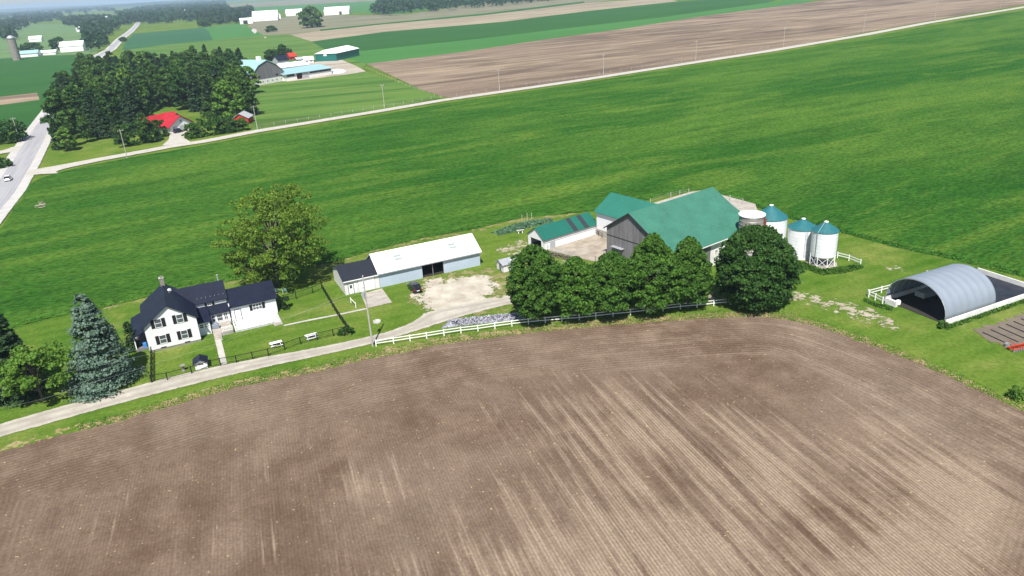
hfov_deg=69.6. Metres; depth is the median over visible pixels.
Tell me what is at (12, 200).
road shoulder
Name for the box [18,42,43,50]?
field tree
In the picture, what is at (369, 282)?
garage door
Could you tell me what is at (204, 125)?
bush
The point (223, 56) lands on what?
woodlot tree
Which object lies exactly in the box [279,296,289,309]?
shrub
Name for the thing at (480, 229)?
crop margin
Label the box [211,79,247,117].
woodlot tree
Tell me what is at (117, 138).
woodlot tree
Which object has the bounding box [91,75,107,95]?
woodlot tree
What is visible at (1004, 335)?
drip line
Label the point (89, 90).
woodlot tree
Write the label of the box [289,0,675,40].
tan field
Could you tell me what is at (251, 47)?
pasture
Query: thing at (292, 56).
farm shed
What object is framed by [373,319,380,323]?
fire ring
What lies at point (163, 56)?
woodlot tree
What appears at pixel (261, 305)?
window
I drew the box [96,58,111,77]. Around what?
woodlot tree
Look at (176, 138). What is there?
house driveway
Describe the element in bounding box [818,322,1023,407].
field margin
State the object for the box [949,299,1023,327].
wall weeds
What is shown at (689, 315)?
verge grass
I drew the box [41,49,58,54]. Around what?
field barn
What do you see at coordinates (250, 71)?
woodlot tree
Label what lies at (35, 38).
field barn
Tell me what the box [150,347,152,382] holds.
black fence
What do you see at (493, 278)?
worn grass
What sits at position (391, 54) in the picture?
bright green field
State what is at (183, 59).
woodlot tree
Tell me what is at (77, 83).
woodlot conifer
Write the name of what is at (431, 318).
driveway
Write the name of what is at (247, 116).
red shed
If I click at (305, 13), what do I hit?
field tree
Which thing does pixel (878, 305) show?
fence weeds
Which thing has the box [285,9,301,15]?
barn
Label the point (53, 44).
field tree
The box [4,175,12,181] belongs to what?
road car
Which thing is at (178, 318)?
window
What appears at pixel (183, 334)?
window
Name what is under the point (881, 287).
white fence
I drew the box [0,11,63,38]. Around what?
tree belt
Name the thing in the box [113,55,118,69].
woodlot conifer
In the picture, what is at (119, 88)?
woodlot tree
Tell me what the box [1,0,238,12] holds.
hills
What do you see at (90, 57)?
woodlot tree
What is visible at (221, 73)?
woodlot tree
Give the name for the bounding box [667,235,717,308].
maple tree
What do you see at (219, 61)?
woodlot tree
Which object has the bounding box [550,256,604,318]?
maple tree
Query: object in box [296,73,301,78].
open doorway
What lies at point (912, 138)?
crop field
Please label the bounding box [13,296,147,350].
lawn
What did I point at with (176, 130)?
driveway car
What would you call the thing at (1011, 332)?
drip line
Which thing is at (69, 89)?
woodlot tree
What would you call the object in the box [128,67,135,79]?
woodlot tree
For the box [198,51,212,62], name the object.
woodlot tree
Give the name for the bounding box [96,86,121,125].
woodlot tree
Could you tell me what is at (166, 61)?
woodlot tree
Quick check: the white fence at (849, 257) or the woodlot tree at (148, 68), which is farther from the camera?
the woodlot tree at (148, 68)
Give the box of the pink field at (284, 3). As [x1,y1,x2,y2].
[227,0,375,7]
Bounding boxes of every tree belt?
[0,6,114,18]
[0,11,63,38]
[60,14,120,48]
[114,0,226,13]
[115,3,229,24]
[195,4,253,23]
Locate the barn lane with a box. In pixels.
[702,289,898,329]
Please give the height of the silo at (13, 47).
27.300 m
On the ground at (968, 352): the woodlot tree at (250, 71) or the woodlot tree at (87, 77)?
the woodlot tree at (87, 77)
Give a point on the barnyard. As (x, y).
(592, 248)
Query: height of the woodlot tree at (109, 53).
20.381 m
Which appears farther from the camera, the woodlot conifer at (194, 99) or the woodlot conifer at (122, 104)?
the woodlot conifer at (194, 99)
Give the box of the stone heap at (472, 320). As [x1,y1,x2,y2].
[441,312,544,328]
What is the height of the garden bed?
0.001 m
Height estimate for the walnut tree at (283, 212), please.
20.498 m
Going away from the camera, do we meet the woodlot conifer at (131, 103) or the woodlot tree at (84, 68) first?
the woodlot conifer at (131, 103)
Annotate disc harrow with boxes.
[1007,340,1023,352]
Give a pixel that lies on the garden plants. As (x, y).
(526, 224)
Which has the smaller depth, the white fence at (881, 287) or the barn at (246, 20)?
the white fence at (881, 287)
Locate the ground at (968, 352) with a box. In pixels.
[0,0,1023,451]
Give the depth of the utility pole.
119.62 m
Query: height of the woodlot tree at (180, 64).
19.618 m
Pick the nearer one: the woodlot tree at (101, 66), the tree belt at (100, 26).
the woodlot tree at (101, 66)
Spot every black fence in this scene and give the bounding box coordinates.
[149,325,348,382]
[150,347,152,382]
[283,283,321,298]
[320,282,349,332]
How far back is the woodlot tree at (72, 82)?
380.02 m
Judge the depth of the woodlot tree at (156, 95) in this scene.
406.72 m
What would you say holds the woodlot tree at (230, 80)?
on the ground at (968, 352)
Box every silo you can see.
[6,35,21,60]
[738,210,766,255]
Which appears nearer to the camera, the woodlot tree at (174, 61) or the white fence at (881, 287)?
the white fence at (881, 287)
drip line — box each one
[990,329,1017,341]
[998,326,1023,338]
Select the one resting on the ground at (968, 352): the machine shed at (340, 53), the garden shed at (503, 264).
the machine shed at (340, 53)
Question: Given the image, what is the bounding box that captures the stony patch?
[497,240,526,254]
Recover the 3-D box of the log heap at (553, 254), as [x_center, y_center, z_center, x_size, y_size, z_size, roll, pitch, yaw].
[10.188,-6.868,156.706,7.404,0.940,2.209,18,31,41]
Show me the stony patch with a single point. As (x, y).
(511, 248)
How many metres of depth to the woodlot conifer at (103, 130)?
322.25 m
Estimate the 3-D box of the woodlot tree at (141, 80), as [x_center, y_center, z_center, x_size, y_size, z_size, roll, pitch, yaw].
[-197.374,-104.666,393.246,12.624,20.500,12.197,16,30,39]
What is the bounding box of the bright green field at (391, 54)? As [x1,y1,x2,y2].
[348,0,811,63]
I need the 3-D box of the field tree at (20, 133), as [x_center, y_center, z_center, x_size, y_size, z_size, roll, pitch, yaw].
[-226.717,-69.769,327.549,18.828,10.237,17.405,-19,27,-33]
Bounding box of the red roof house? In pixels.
[143,111,193,131]
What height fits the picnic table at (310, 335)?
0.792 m
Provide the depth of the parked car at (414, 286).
142.14 m
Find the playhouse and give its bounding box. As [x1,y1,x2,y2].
[192,354,207,369]
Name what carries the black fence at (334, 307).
on the ground at (968, 352)
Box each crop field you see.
[0,10,1023,329]
[0,54,87,129]
[122,28,212,49]
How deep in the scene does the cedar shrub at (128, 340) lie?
124.73 m
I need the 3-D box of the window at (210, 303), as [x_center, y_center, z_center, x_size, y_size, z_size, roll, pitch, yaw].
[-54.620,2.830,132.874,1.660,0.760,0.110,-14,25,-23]
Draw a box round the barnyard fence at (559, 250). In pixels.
[547,245,574,255]
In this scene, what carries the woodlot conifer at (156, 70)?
on the ground at (968, 352)
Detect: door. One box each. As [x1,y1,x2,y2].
[234,309,242,320]
[302,72,308,78]
[348,283,354,293]
[358,277,375,291]
[614,248,623,255]
[706,246,710,260]
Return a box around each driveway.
[0,295,529,436]
[163,129,189,144]
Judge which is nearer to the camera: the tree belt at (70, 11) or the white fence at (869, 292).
the white fence at (869, 292)
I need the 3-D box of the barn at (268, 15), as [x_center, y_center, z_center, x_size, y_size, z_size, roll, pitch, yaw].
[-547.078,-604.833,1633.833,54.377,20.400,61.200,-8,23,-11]
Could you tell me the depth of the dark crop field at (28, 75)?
609.70 m
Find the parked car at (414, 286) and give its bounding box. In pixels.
[407,281,421,292]
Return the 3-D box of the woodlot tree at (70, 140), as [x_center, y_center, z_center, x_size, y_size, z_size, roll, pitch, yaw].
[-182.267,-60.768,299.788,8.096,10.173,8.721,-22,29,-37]
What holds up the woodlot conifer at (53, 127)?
on the ground at (968, 352)
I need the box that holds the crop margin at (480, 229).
[98,213,575,309]
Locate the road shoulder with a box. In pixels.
[0,22,139,222]
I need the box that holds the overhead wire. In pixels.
[0,289,358,407]
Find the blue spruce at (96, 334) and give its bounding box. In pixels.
[62,293,146,403]
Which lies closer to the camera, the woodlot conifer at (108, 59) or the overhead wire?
the overhead wire
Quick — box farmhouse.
[131,274,282,351]
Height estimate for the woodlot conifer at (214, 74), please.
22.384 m
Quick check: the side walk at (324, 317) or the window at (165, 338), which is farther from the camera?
the side walk at (324, 317)
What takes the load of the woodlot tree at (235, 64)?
on the ground at (968, 352)
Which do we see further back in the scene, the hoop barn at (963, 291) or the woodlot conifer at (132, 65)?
the woodlot conifer at (132, 65)
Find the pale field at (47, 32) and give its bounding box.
[0,24,97,58]
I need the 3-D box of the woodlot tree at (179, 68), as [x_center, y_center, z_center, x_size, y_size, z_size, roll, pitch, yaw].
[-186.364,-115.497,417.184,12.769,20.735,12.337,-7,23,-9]
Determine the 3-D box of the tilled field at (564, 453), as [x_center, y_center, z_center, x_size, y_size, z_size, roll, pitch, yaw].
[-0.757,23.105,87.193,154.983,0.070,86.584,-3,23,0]
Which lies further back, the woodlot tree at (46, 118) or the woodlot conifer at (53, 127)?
the woodlot tree at (46, 118)
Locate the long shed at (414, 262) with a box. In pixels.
[365,233,481,287]
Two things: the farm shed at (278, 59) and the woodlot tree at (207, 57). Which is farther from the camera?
the farm shed at (278, 59)
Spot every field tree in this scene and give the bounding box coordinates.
[0,118,28,142]
[0,157,13,168]
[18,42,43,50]
[48,36,63,49]
[118,37,126,41]
[197,18,211,26]
[264,25,277,31]
[264,49,278,60]
[276,43,287,54]
[296,5,322,26]
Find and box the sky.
[0,0,162,8]
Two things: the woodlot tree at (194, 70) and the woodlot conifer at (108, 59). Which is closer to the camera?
the woodlot tree at (194, 70)
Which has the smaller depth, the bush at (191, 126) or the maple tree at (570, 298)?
the maple tree at (570, 298)
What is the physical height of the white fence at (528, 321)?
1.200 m
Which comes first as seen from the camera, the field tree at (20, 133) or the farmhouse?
the farmhouse
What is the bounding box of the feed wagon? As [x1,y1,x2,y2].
[914,287,937,301]
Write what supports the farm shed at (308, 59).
on the ground at (968, 352)
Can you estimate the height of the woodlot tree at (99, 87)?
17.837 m
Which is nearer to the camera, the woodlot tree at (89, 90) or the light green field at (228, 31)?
the woodlot tree at (89, 90)
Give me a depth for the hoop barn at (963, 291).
121.94 m
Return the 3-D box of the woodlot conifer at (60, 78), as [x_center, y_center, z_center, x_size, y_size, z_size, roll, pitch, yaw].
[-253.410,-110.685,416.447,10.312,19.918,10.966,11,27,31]
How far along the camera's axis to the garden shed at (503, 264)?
149.92 m
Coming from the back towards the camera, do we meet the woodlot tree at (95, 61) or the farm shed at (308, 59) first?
the farm shed at (308, 59)
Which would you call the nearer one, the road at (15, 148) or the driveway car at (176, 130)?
the road at (15, 148)
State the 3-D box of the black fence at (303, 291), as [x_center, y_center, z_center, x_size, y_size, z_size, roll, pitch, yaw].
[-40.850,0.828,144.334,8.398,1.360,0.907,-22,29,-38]
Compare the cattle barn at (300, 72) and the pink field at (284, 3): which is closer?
the cattle barn at (300, 72)
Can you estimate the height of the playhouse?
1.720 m
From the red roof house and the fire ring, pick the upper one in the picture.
the red roof house
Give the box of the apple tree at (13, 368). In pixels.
[0,340,76,401]
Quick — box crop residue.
[109,346,1011,575]
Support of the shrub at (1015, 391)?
on the field margin at (923, 363)
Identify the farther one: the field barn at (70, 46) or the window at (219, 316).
the field barn at (70, 46)
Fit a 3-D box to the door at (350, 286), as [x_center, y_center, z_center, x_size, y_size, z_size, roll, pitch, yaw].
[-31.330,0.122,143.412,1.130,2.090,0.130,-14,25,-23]
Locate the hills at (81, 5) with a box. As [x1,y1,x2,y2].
[10,0,175,8]
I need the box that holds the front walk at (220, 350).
[215,339,226,364]
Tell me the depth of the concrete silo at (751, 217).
146.06 m
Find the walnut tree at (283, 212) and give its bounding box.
[210,182,331,285]
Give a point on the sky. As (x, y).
(4, 4)
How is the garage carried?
on the ground at (968, 352)
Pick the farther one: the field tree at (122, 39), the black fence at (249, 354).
the field tree at (122, 39)
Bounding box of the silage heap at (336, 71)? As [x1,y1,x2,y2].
[332,69,346,73]
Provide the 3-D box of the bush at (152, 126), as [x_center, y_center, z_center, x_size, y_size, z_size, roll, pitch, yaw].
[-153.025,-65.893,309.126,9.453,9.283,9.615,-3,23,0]
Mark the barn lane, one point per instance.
(867, 314)
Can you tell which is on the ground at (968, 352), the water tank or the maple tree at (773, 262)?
the maple tree at (773, 262)
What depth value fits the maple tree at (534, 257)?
122.03 m
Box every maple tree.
[505,244,572,321]
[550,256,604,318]
[582,250,644,315]
[623,232,690,313]
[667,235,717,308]
[714,224,804,310]
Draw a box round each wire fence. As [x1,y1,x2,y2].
[267,96,434,124]
[441,47,762,97]
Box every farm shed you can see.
[271,55,288,63]
[277,60,308,68]
[286,52,296,59]
[294,57,302,60]
[302,56,313,62]
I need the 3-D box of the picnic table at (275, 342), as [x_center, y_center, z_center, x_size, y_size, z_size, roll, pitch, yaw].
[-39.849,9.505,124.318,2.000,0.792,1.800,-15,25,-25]
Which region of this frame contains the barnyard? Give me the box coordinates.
[548,234,606,261]
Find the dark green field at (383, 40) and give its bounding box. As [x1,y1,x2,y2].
[312,0,774,50]
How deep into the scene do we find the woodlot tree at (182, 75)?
396.79 m
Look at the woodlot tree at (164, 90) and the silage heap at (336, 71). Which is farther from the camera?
the silage heap at (336, 71)
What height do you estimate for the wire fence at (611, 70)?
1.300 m
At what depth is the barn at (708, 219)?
149.51 m
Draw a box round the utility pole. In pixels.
[361,275,373,346]
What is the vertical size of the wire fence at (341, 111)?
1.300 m
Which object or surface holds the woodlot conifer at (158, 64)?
on the ground at (968, 352)
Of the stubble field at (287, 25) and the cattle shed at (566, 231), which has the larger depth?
the stubble field at (287, 25)
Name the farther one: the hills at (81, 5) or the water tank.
the hills at (81, 5)
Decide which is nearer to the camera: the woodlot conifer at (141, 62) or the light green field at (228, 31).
the woodlot conifer at (141, 62)
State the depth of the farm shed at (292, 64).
563.59 m
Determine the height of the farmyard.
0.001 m
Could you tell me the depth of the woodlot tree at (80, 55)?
572.02 m
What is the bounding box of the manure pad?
[986,275,1023,302]
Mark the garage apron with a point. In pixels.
(377, 297)
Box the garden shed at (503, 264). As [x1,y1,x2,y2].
[496,257,513,272]
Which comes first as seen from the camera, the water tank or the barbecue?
the water tank
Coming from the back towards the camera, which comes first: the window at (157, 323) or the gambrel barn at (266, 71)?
the gambrel barn at (266, 71)
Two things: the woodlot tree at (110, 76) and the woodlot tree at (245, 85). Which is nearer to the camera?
the woodlot tree at (245, 85)
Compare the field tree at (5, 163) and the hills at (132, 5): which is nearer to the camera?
the field tree at (5, 163)
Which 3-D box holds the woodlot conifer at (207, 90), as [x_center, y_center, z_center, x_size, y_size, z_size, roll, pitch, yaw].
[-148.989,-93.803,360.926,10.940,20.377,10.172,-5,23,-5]
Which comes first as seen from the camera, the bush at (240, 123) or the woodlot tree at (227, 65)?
the bush at (240, 123)
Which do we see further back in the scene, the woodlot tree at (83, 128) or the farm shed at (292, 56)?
the farm shed at (292, 56)
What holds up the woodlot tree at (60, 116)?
on the ground at (968, 352)
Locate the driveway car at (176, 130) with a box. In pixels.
[173,128,182,132]
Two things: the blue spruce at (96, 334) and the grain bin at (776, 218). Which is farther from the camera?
the grain bin at (776, 218)
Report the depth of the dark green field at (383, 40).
933.27 m
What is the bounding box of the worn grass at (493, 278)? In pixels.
[405,268,512,324]
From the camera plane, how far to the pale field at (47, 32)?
1473.51 m
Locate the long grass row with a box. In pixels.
[32,329,127,351]
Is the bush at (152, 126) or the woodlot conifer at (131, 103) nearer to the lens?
the bush at (152, 126)
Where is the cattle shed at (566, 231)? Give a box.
[526,212,596,249]
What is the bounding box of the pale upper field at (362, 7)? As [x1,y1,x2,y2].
[254,1,443,13]
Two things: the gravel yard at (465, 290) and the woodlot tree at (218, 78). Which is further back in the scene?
the woodlot tree at (218, 78)
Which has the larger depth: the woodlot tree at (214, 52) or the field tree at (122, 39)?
the field tree at (122, 39)
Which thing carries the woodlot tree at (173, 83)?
on the ground at (968, 352)
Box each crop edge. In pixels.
[18,215,515,325]
[747,201,1023,277]
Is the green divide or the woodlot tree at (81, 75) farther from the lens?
the green divide
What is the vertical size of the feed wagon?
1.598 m
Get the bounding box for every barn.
[19,50,40,57]
[28,35,43,41]
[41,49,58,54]
[59,40,86,51]
[239,17,252,23]
[240,56,284,84]
[252,10,278,21]
[281,64,332,80]
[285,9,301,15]
[324,6,350,15]
[593,187,740,272]
[884,264,1023,322]
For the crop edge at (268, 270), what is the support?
on the ground at (968, 352)
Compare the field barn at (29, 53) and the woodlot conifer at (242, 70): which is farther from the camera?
the field barn at (29, 53)
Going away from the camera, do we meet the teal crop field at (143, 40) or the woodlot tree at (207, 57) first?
the woodlot tree at (207, 57)
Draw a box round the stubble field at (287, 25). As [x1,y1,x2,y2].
[247,0,609,34]
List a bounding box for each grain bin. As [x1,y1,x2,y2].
[761,204,787,238]
[787,218,816,259]
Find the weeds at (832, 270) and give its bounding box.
[800,261,863,274]
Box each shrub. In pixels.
[122,321,140,352]
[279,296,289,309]
[337,326,354,335]
[937,320,951,328]
[1003,385,1023,399]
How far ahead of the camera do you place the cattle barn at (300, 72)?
507.99 m
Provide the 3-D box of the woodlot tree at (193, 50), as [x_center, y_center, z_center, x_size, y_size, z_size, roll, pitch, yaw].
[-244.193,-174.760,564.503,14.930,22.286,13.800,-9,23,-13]
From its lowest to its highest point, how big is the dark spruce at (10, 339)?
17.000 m
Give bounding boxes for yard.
[410,275,507,313]
[654,191,756,210]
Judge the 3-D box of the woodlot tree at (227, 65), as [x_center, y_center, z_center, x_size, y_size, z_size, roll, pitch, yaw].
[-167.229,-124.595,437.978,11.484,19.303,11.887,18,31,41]
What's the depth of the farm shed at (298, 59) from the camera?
614.49 m
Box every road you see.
[0,22,138,208]
[0,146,21,153]
[25,6,1023,174]
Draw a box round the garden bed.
[973,312,1023,348]
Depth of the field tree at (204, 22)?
1473.05 m
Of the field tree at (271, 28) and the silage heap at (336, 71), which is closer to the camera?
the silage heap at (336, 71)
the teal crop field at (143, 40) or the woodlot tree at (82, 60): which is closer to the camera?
the woodlot tree at (82, 60)
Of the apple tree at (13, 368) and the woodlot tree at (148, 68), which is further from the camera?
the woodlot tree at (148, 68)
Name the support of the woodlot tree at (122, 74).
on the ground at (968, 352)
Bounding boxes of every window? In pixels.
[150,318,165,328]
[155,333,170,344]
[172,313,187,323]
[177,329,191,339]
[205,302,214,305]
[216,313,222,320]
[249,302,264,310]
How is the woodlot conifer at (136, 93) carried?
on the ground at (968, 352)
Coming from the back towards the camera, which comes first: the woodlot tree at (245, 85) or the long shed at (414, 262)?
the woodlot tree at (245, 85)
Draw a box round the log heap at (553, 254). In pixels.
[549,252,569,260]
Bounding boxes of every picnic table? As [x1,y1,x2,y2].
[269,340,282,346]
[305,332,317,340]
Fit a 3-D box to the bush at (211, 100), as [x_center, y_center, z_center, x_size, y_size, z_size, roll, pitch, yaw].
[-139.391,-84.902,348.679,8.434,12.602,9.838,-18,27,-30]
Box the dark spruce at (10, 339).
[0,313,53,409]
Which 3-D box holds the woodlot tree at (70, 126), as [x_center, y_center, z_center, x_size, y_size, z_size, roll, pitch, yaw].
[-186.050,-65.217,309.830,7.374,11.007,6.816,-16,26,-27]
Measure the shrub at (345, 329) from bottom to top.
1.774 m
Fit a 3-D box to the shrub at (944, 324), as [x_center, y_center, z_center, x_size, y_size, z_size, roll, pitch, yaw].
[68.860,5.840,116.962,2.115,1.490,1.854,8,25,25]
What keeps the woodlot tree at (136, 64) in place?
on the ground at (968, 352)
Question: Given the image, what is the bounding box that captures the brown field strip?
[0,93,39,104]
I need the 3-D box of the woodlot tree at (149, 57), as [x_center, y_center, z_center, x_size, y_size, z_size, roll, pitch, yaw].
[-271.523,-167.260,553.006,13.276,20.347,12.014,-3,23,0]
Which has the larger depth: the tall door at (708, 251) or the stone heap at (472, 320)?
the tall door at (708, 251)
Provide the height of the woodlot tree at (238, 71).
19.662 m
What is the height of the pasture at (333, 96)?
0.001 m
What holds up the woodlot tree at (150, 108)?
on the ground at (968, 352)
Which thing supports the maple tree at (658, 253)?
on the ground at (968, 352)
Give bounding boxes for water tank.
[885,297,900,306]
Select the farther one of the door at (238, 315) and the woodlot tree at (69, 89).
the woodlot tree at (69, 89)
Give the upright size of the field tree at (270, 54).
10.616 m
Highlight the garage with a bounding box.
[332,259,379,294]
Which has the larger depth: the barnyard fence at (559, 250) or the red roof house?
the red roof house
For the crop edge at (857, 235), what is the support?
on the crop field at (912, 138)
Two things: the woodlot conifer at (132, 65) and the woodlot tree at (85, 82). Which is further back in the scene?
the woodlot conifer at (132, 65)
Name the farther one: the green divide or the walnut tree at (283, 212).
the green divide
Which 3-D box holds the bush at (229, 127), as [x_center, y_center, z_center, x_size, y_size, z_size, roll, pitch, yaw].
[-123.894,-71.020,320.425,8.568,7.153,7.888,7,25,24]
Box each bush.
[121,123,143,144]
[136,122,161,142]
[152,119,168,137]
[181,122,198,138]
[194,118,212,136]
[199,101,221,120]
[205,116,223,134]
[208,97,225,117]
[216,116,236,132]
[233,117,249,130]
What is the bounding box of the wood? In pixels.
[369,0,547,14]
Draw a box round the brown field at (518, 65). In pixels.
[368,0,1023,97]
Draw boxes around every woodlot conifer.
[49,118,68,149]
[58,74,62,98]
[62,78,68,88]
[75,78,84,94]
[81,90,99,136]
[92,100,111,138]
[105,53,111,62]
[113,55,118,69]
[113,120,125,144]
[119,94,132,126]
[123,85,140,134]
[124,77,132,93]
[130,62,136,71]
[131,79,145,97]
[132,87,150,115]
[139,59,145,71]
[154,67,171,104]
[155,58,161,67]
[186,70,206,111]
[200,76,221,118]
[202,44,207,55]
[210,66,227,107]
[236,48,243,59]
[240,68,251,96]
[240,78,256,112]
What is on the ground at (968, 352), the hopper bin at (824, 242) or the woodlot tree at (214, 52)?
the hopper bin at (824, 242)
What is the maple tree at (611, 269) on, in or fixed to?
on the ground at (968, 352)
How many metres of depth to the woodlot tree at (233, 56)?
464.98 m
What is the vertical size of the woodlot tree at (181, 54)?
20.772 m
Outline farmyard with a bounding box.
[287,60,365,81]
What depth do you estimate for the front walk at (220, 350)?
123.64 m
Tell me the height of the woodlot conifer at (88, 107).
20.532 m
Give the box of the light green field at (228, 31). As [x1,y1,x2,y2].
[204,24,261,39]
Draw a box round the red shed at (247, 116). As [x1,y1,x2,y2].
[234,111,252,122]
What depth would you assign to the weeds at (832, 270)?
141.10 m
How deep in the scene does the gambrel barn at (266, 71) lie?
484.00 m
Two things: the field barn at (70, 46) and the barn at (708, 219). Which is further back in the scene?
the field barn at (70, 46)
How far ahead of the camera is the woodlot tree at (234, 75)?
375.07 m
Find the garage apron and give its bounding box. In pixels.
[361,288,390,307]
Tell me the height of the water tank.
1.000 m
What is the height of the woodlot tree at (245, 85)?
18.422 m
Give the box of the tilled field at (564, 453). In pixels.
[0,315,1023,575]
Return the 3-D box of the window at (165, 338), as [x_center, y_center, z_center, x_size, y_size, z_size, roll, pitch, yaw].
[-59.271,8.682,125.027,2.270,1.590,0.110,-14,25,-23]
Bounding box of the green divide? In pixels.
[320,1,584,30]
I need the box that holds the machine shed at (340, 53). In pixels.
[315,45,358,61]
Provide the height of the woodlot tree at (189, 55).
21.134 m
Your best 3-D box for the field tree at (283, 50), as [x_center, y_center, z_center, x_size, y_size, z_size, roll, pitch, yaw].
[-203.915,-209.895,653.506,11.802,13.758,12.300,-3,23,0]
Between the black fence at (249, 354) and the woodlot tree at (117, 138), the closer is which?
the black fence at (249, 354)
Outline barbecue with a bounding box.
[212,322,219,328]
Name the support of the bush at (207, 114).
on the ground at (968, 352)
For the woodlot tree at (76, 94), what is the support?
on the ground at (968, 352)
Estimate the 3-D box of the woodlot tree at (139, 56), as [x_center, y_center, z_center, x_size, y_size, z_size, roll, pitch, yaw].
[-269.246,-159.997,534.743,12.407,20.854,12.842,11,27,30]
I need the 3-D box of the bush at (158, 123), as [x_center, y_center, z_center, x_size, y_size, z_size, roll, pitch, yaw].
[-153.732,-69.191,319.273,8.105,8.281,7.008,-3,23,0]
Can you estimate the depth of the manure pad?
128.93 m
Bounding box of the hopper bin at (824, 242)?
[807,221,839,268]
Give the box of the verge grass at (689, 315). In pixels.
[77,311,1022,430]
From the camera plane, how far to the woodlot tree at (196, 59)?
480.36 m
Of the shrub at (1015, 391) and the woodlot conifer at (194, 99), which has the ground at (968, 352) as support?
the woodlot conifer at (194, 99)
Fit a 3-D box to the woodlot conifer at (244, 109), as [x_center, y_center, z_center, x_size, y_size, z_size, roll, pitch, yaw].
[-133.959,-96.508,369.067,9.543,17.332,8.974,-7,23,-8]
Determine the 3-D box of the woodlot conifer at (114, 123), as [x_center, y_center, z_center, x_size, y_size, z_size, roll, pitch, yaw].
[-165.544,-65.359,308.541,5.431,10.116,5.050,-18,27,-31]
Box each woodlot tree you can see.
[39,88,73,134]
[42,89,80,134]
[49,72,65,88]
[53,126,76,150]
[57,70,71,81]
[60,85,86,124]
[61,120,79,143]
[62,85,90,116]
[69,78,91,101]
[72,69,84,79]
[74,52,86,62]
[74,63,85,73]
[76,115,92,141]
[78,59,87,72]
[80,60,97,74]
[82,76,92,84]
[82,80,95,94]
[85,54,97,67]
[85,86,100,103]
[91,56,107,71]
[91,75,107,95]
[92,81,113,102]
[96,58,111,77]
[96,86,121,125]
[103,51,113,63]
[103,63,116,85]
[105,70,117,96]
[111,78,124,106]
[113,124,127,147]
[114,58,129,69]
[116,69,132,95]
[122,49,136,60]
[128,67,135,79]
[131,60,140,72]
[131,72,155,102]
[132,53,143,61]
[134,113,156,142]
[136,85,157,115]
[140,60,157,86]
[143,51,155,63]
[150,74,166,106]
[154,67,178,106]
[158,58,175,68]
[160,54,171,66]
[165,69,189,109]
[172,59,183,65]
[175,66,187,75]
[176,52,189,61]
[176,62,188,68]
[176,70,188,106]
[180,57,187,62]
[182,50,193,62]
[187,45,197,54]
[190,55,205,66]
[190,65,201,95]
[196,61,209,87]
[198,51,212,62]
[201,76,220,102]
[205,62,225,80]
[211,49,219,58]
[211,76,226,106]
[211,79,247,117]
[213,58,224,69]
[221,51,231,60]
[222,62,237,71]
[222,76,238,106]
[224,67,241,99]
[227,53,246,73]
[227,69,254,95]
[232,61,241,69]
[233,78,259,112]
[242,65,261,89]
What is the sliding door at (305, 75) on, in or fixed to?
in the cattle barn at (300, 72)
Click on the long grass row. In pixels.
(120, 332)
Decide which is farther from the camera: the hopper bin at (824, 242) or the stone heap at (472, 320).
the hopper bin at (824, 242)
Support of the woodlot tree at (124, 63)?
on the ground at (968, 352)
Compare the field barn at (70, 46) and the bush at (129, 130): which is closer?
the bush at (129, 130)
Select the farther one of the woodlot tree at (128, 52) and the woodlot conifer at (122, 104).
the woodlot tree at (128, 52)
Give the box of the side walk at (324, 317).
[284,308,366,325]
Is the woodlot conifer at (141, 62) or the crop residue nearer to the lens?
the crop residue
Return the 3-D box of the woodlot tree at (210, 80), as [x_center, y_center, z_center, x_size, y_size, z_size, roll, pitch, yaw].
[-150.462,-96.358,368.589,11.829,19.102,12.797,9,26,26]
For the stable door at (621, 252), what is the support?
in the barn at (708, 219)
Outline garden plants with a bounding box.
[491,218,553,234]
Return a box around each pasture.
[117,34,365,86]
[250,72,439,130]
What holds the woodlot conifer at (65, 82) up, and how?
on the ground at (968, 352)
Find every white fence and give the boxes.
[375,299,730,345]
[837,252,861,263]
[867,283,891,295]
[868,290,883,303]
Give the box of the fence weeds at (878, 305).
[864,297,892,310]
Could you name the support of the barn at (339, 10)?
on the ground at (968, 352)
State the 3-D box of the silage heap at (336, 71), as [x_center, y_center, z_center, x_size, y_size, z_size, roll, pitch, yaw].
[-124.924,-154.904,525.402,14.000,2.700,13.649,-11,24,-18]

